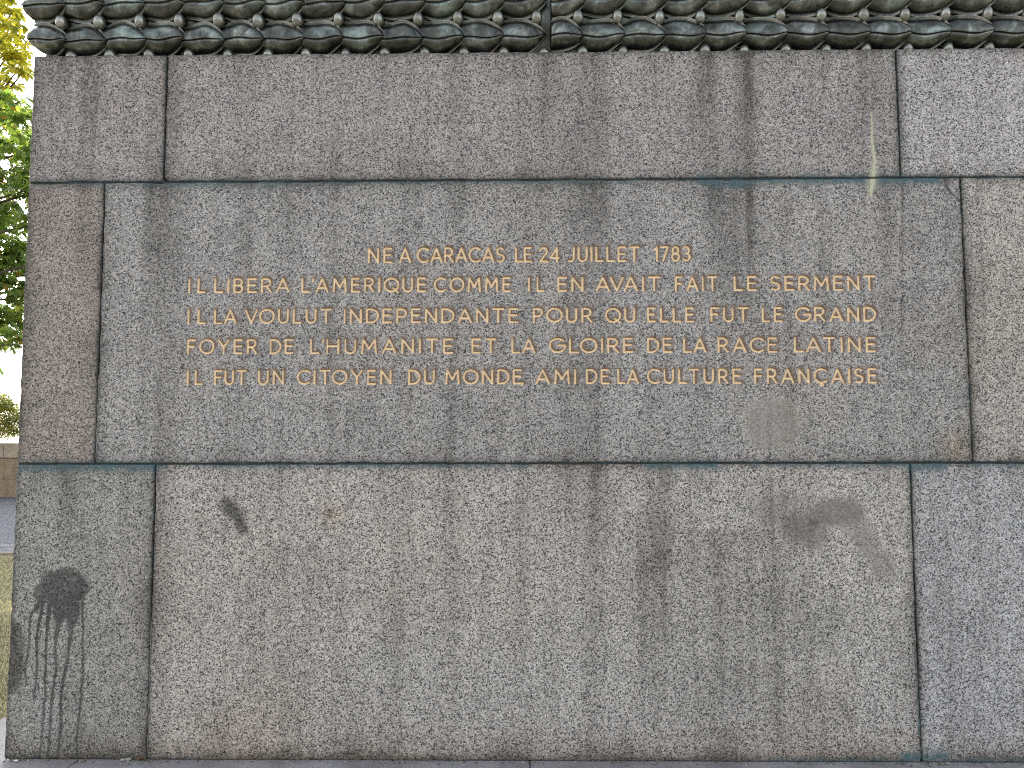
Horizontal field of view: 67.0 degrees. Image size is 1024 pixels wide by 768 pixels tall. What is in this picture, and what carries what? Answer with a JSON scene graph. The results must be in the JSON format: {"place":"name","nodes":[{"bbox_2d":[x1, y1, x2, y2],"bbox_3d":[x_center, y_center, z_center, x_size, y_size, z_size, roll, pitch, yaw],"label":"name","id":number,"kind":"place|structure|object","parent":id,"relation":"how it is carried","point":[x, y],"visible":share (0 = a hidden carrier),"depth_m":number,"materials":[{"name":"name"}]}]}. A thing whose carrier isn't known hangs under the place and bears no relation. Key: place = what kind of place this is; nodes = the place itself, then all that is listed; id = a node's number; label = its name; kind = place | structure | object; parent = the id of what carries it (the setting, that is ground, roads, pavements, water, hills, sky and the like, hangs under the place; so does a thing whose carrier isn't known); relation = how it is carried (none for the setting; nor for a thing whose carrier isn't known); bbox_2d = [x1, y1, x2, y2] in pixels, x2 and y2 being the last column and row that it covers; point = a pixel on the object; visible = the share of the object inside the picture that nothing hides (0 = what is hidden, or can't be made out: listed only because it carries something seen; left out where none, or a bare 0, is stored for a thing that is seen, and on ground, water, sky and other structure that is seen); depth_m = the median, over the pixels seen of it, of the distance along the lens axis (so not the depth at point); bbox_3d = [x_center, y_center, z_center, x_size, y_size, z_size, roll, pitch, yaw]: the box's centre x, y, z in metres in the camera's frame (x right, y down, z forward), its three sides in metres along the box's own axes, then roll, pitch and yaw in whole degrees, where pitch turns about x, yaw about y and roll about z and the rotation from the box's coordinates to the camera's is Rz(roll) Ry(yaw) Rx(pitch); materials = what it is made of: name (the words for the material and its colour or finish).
{"place":"outdoors","nodes":[
{"label":"outdoors","id":0,"kind":"place"},
{"bbox_2d":[0,555,13,719],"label":"grass","id":1,"kind":"structure","parent":0,"point":[6,570],"depth_m":6.60,"materials":[{"name":"green plant"}]},
{"bbox_2d":[0,497,15,551],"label":"road","id":2,"kind":"structure","parent":0,"point":[7,519],"depth_m":15.11,"materials":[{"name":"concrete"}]},
{"bbox_2d":[0,443,18,496],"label":"parapet wall","id":3,"kind":"structure","parent":0,"point":[9,462],"depth_m":22.06,"materials":[{"name":"stone"}]},
{"bbox_2d":[0,439,18,442],"bbox_3d":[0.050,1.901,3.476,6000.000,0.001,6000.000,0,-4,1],"label":"ground","id":4,"kind":"structure","parent":0,"point":[9,441],"depth_m":476.93,"materials":[{"name":"white"}]},
{"bbox_2d":[0,190,11,352],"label":"avenue tree","id":5,"kind":"object","parent":4,"relation":"on","point":[8,338],"visible":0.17,"depth_m":28.80,"materials":[{"name":"green plant"}]},
{"bbox_2d":[0,552,13,557],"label":"kerb","id":6,"kind":"structure","parent":4,"relation":"on","point":[6,553],"depth_m":10.42,"materials":[{"name":"stone"}]},
{"bbox_2d":[0,392,19,439],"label":"tree","id":7,"kind":"object","parent":4,"relation":"on","point":[11,421],"visible":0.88,"depth_m":65.72,"materials":[{"name":"green plant"}]},
{"bbox_2d":[0,226,27,352],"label":"avenue tree","id":8,"kind":"object","parent":4,"relation":"on","point":[12,236],"visible":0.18,"depth_m":23.06,"materials":[{"name":"green plant"}]},
{"bbox_2d":[0,0,33,137],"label":"yellowing tree","id":9,"kind":"object","parent":4,"relation":"on","point":[11,56],"visible":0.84,"depth_m":14.49,"materials":[{"name":"yellow plant"}]},
{"bbox_2d":[0,0,1023,767],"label":"granite pedestal","id":10,"kind":"object","parent":4,"relation":"on","point":[550,408],"visible":1,"depth_m":3.60,"materials":[{"name":"grey stone"}]},
{"bbox_2d":[20,0,549,56],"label":"bronze moulding","id":11,"kind":"object","parent":10,"relation":"on","point":[168,28],"visible":0.94,"depth_m":3.72,"materials":[{"name":"metal"}]},
{"bbox_2d":[551,0,1023,52],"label":"bronze moulding","id":12,"kind":"object","parent":10,"relation":"on","point":[577,26],"visible":0.88,"depth_m":3.69,"materials":[{"name":"metal"}]},
{"bbox_2d":[0,0,45,438],"label":"sky","id":13,"kind":"structure","parent":0,"point":[10,364],"materials":[{"name":"white"}]},
{"bbox_2d":[3,759,1023,767],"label":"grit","id":14,"kind":"object","parent":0,"point":[902,763],"visible":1,"depth_m":3.47,"materials":[{"name":"grey gravel"}]},
{"label":"lawn soil","id":15,"kind":"structure","parent":0,"visible":0},
{"bbox_2d":[0,88,32,354],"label":"chestnut tree","id":16,"kind":"object","parent":15,"relation":"on","point":[14,115],"visible":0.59,"depth_m":10.21,"materials":[{"name":"green plant"}]}
]}

